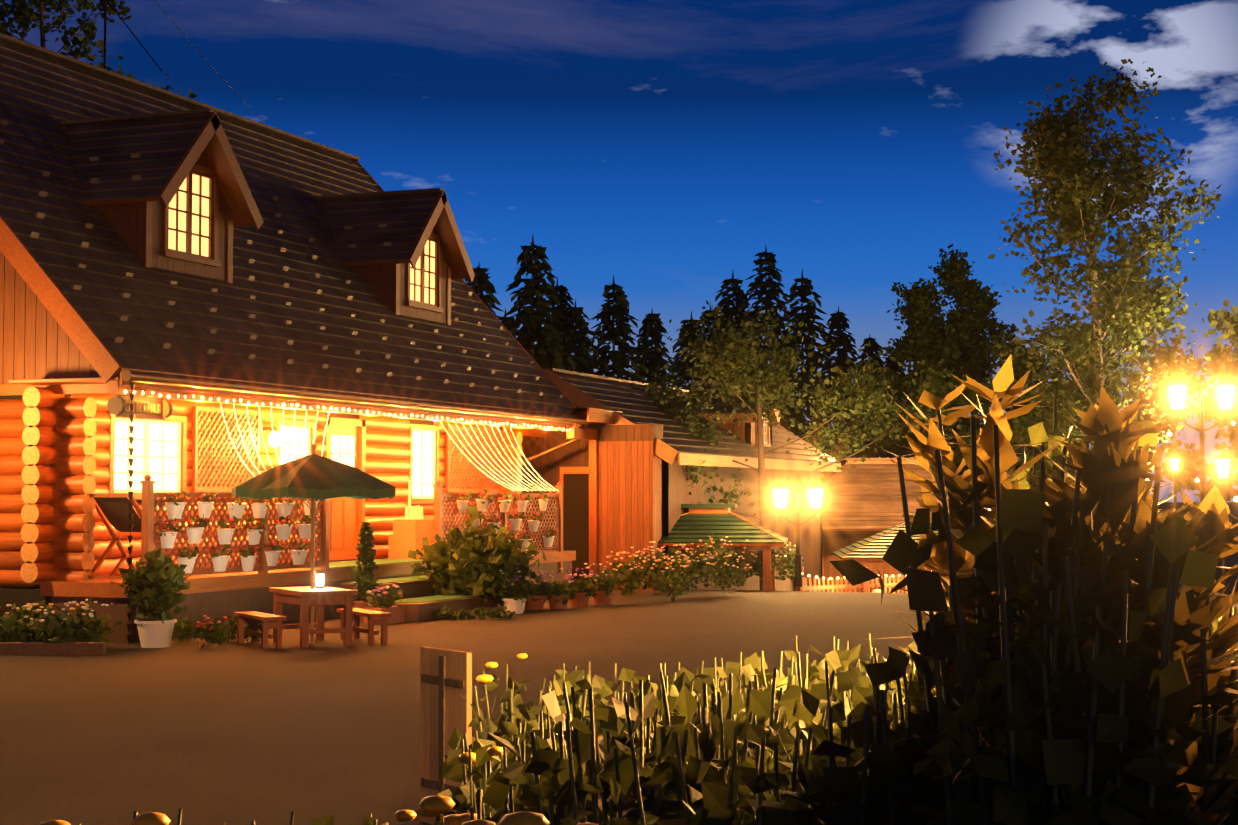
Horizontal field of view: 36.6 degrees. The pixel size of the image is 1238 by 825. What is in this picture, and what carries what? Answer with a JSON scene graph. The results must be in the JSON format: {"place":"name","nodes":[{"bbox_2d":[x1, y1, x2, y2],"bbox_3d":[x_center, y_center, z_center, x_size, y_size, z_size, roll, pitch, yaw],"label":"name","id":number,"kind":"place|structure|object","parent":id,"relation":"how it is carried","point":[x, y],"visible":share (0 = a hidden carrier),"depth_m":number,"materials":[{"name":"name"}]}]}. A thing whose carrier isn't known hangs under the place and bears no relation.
{"place":"outdoors","nodes":[
{"label":"outdoors","id":0,"kind":"place"},
{"bbox_2d":[0,502,1237,824],"bbox_3d":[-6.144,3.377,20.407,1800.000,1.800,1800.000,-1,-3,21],"label":"ground","id":1,"kind":"structure","parent":0,"point":[232,732],"depth_m":14.89,"materials":[{"name":"dirt"}]},
{"bbox_2d":[0,251,575,642],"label":"log cabin","id":2,"kind":"object","parent":1,"relation":"on","point":[65,435],"visible":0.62,"depth_m":21.41,"materials":[{"name":"brown wood"}]},
{"bbox_2d":[263,427,280,447],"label":"wall lamps","id":3,"kind":"object","parent":2,"relation":"attached to","point":[276,435],"depth_m":24.38,"materials":[{"name":"white glass"}]},
{"bbox_2d":[0,33,590,464],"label":"cabin roof","id":4,"kind":"structure","parent":2,"relation":"attached to","point":[298,309],"depth_m":24.65,"materials":[{"name":"wood"}]},
{"bbox_2d":[57,0,265,124],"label":"roof antenna","id":5,"kind":"object","parent":4,"relation":"on","point":[105,28],"visible":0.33,"depth_m":26.69,"materials":[{"name":"black metal"}]},
{"bbox_2d":[60,109,263,282],"bbox_3d":[-6.026,-2.519,23.471,2.247,2.398,2.284,-1,-3,21],"label":"dormer","id":6,"kind":"object","parent":4,"relation":"on","point":[171,191],"visible":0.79,"depth_m":23.09,"materials":[{"name":"wood"}]},
{"bbox_2d":[124,388,571,430],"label":"string lights","id":7,"kind":"object","parent":4,"relation":"attached to","point":[297,405],"visible":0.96,"depth_m":23.90,"materials":[{"name":"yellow glowing glass bulbs"}]},
{"bbox_2d":[314,188,474,324],"bbox_3d":[-3.759,-2.258,29.407,2.247,2.398,2.284,-1,-3,21],"label":"dormer","id":8,"kind":"object","parent":4,"relation":"on","point":[404,252],"visible":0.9,"depth_m":28.99,"materials":[{"name":"wood"}]},
{"bbox_2d":[221,407,554,490],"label":"curtain lights","id":9,"kind":"object","parent":2,"relation":"attached to","point":[441,423],"visible":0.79,"depth_m":27.76,"materials":[{"name":"white"}]},
{"bbox_2d":[232,444,395,648],"bbox_3d":[-3.256,1.392,19.927,1.668,2.125,1.668,1,-3,-15],"label":"picnic table set","id":10,"kind":"object","parent":1,"relation":"on","point":[313,476],"visible":1,"depth_m":19.58,"materials":[{"name":"fabric"}]},
{"bbox_2d":[316,570,323,585],"bbox_3d":[-3.200,1.770,20.056,0.095,0.160,0.100,-1,-3,21],"label":"table lantern","id":11,"kind":"object","parent":10,"relation":"on","point":[319,577],"visible":1,"depth_m":20.02,"materials":[{"name":"white glass"}]},
{"bbox_2d":[89,382,563,641],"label":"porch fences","id":12,"kind":"object","parent":1,"relation":"on","point":[412,529],"visible":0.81,"depth_m":23.06,"materials":[{"name":"brown wood"}]},
{"bbox_2d":[0,506,804,655],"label":"garden plants","id":13,"kind":"object","parent":1,"relation":"on","point":[469,559],"visible":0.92,"depth_m":24.83,"materials":[{"name":"green plant"}]},
{"bbox_2d":[339,575,516,621],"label":"porch steps","id":14,"kind":"structure","parent":1,"relation":"on","point":[421,601],"depth_m":24.40,"materials":[{"name":"brown wood"}]},
{"bbox_2d":[420,646,471,824],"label":"wooden post","id":15,"kind":"object","parent":1,"relation":"on","point":[445,683],"visible":0.81,"depth_m":8.91,"materials":[{"name":"wood"},{"name":"black iron"}]},
{"bbox_2d":[507,408,662,589],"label":"shed","id":16,"kind":"structure","parent":1,"relation":"on","point":[612,496],"depth_m":32.15,"materials":[{"name":"brown wood"}]},
{"bbox_2d":[0,0,1237,522],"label":"broadleaf trees","id":17,"kind":"object","parent":1,"relation":"on","point":[956,340],"visible":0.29,"depth_m":75.88,"materials":[{"name":"green plant"}]},
{"bbox_2d":[521,368,840,591],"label":"annex shed","id":18,"kind":"structure","parent":1,"relation":"on","point":[675,452],"depth_m":34.62,"materials":[{"name":"beige wood"}]},
{"bbox_2d":[686,380,780,447],"bbox_3d":[2.291,0.322,38.319,1.620,1.981,1.800,-1,-3,21],"label":"annex dormer","id":19,"kind":"object","parent":18,"relation":"attached to","point":[748,434],"visible":0.25,"depth_m":37.59,"materials":[{"name":"brown wood"}]},
{"bbox_2d":[756,413,770,446],"bbox_3d":[2.912,0.332,38.081,0.130,0.700,0.860,-1,-3,21],"label":"window","id":20,"kind":"structure","parent":19,"relation":"in","point":[767,443],"depth_m":38.26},
{"bbox_2d":[658,504,788,591],"bbox_3d":[1.619,2.590,33.351,2.727,1.928,2.727,0,-3,7],"label":"gazebo","id":21,"kind":"object","parent":1,"relation":"on","point":[696,523],"visible":0.52,"depth_m":32.37,"materials":[{"name":"green wood"}]},
{"bbox_2d":[465,234,1050,473],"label":"spruce trees","id":22,"kind":"object","parent":1,"relation":"on","point":[559,337],"visible":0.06,"depth_m":86.02,"materials":[{"name":"green plant"}]},
{"bbox_2d":[776,478,819,586],"bbox_3d":[3.087,2.064,32.285,0.758,1.870,0.150,0,-3,1],"label":"street lamp","id":23,"kind":"object","parent":1,"relation":"on","point":[798,581],"visible":0.98,"depth_m":32.25,"materials":[{"name":"black metal"}]},
{"bbox_2d":[772,483,823,506],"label":"street lamp lights","id":24,"kind":"object","parent":23,"relation":"attached to","point":[780,490],"visible":1,"depth_m":32.23,"materials":[{"name":"white glass"}]},
{"bbox_2d":[627,300,980,590],"bbox_3d":[2.299,0.847,34.120,7.030,5.794,5.569,-2,-4,44],"label":"lamp lit tree","id":25,"kind":"object","parent":1,"relation":"on","point":[727,357],"visible":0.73,"depth_m":33.81,"materials":[{"name":"green plant"}]},
{"bbox_2d":[797,566,943,592],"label":"picket fence","id":26,"kind":"object","parent":1,"relation":"on","point":[866,586],"visible":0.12,"depth_m":40.78,"materials":[{"name":"white wood"}]},
{"bbox_2d":[802,573,900,579],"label":"string lights","id":27,"kind":"object","parent":26,"relation":"on","point":[899,575],"visible":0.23,"depth_m":40.51,"materials":[{"name":"yellow"}]},
{"bbox_2d":[822,534,930,592],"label":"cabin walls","id":28,"kind":"structure","parent":1,"relation":"on","point":[831,543],"depth_m":53.41,"materials":[{"name":"brown wood"}]},
{"bbox_2d":[822,458,993,592],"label":"building wall","id":29,"kind":"structure","parent":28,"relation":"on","point":[851,504],"depth_m":53.50,"materials":[{"name":"wood"}]},
{"bbox_2d":[833,515,991,593],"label":"gazebo","id":30,"kind":"object","parent":1,"relation":"on","point":[869,549],"visible":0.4,"depth_m":44.57,"materials":[{"name":"green wood"}]},
{"bbox_2d":[988,59,1221,485],"bbox_3d":[7.673,-1.276,29.759,3.733,8.922,4.346,-1,-3,21],"label":"birch tree","id":31,"kind":"object","parent":1,"relation":"on","point":[1065,163],"visible":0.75,"depth_m":29.24,"materials":[{"name":"green plant"}]},
{"bbox_2d":[1172,451,1177,509],"bbox_3d":[11.781,2.973,39.635,0.143,4.300,0.150,-1,-3,21],"label":"street lamp","id":32,"kind":"object","parent":1,"relation":"on","point":[1175,488],"visible":0.29,"depth_m":39.67,"materials":[{"name":"black metal"}]},
{"bbox_2d":[1169,454,1179,469],"bbox_3d":[11.781,1.057,39.719,0.222,0.336,0.256,-1,-3,21],"label":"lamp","id":33,"kind":"object","parent":32,"relation":"attached to","point":[1174,458],"visible":0.88,"depth_m":39.66,"materials":[{"name":"white glass"}]},
{"bbox_2d":[1172,373,1230,503],"bbox_3d":[8.026,1.076,25.765,0.818,3.270,0.150,0,-3,1],"label":"street lamp","id":34,"kind":"object","parent":1,"relation":"on","point":[1201,429],"visible":0.58,"depth_m":25.77,"materials":[{"name":"black metal"}]},
{"bbox_2d":[1166,378,1235,407],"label":"street lamp lights","id":35,"kind":"object","parent":34,"relation":"attached to","point":[1178,386],"visible":0.9,"depth_m":25.75,"materials":[{"name":"white glass"}]},
{"bbox_2d":[1219,449,1226,596],"bbox_3d":[10.874,2.294,33.676,0.143,3.269,0.160,-1,-3,21],"label":"street lamp","id":36,"kind":"object","parent":1,"relation":"on","point":[1223,479],"visible":0.25,"depth_m":33.65,"materials":[{"name":"black metal"}]},
{"bbox_2d":[1215,454,1229,476],"bbox_3d":[10.874,0.951,33.735,0.277,0.420,0.320,-1,-3,21],"label":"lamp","id":37,"kind":"object","parent":36,"relation":"attached to","point":[1222,461],"visible":0.9,"depth_m":33.66,"materials":[{"name":"white glass"}]},
{"bbox_2d":[0,0,1237,501],"label":"sky","id":38,"kind":"structure","parent":0,"point":[659,147],"materials":[{"name":"blue"}]},
{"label":"flower bed soil","id":39,"kind":"structure","parent":0,"visible":0},
{"bbox_2d":[39,354,1237,824],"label":"foreground plants","id":40,"kind":"object","parent":39,"relation":"on","point":[1079,666],"visible":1,"depth_m":3.04,"materials":[{"name":"green plant"}]},
{"bbox_2d":[1146,421,1237,501],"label":"light bulbs","id":41,"kind":"object","parent":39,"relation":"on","point":[1169,434],"visible":0.33,"depth_m":11.86,"materials":[{"name":"white"}]}
]}

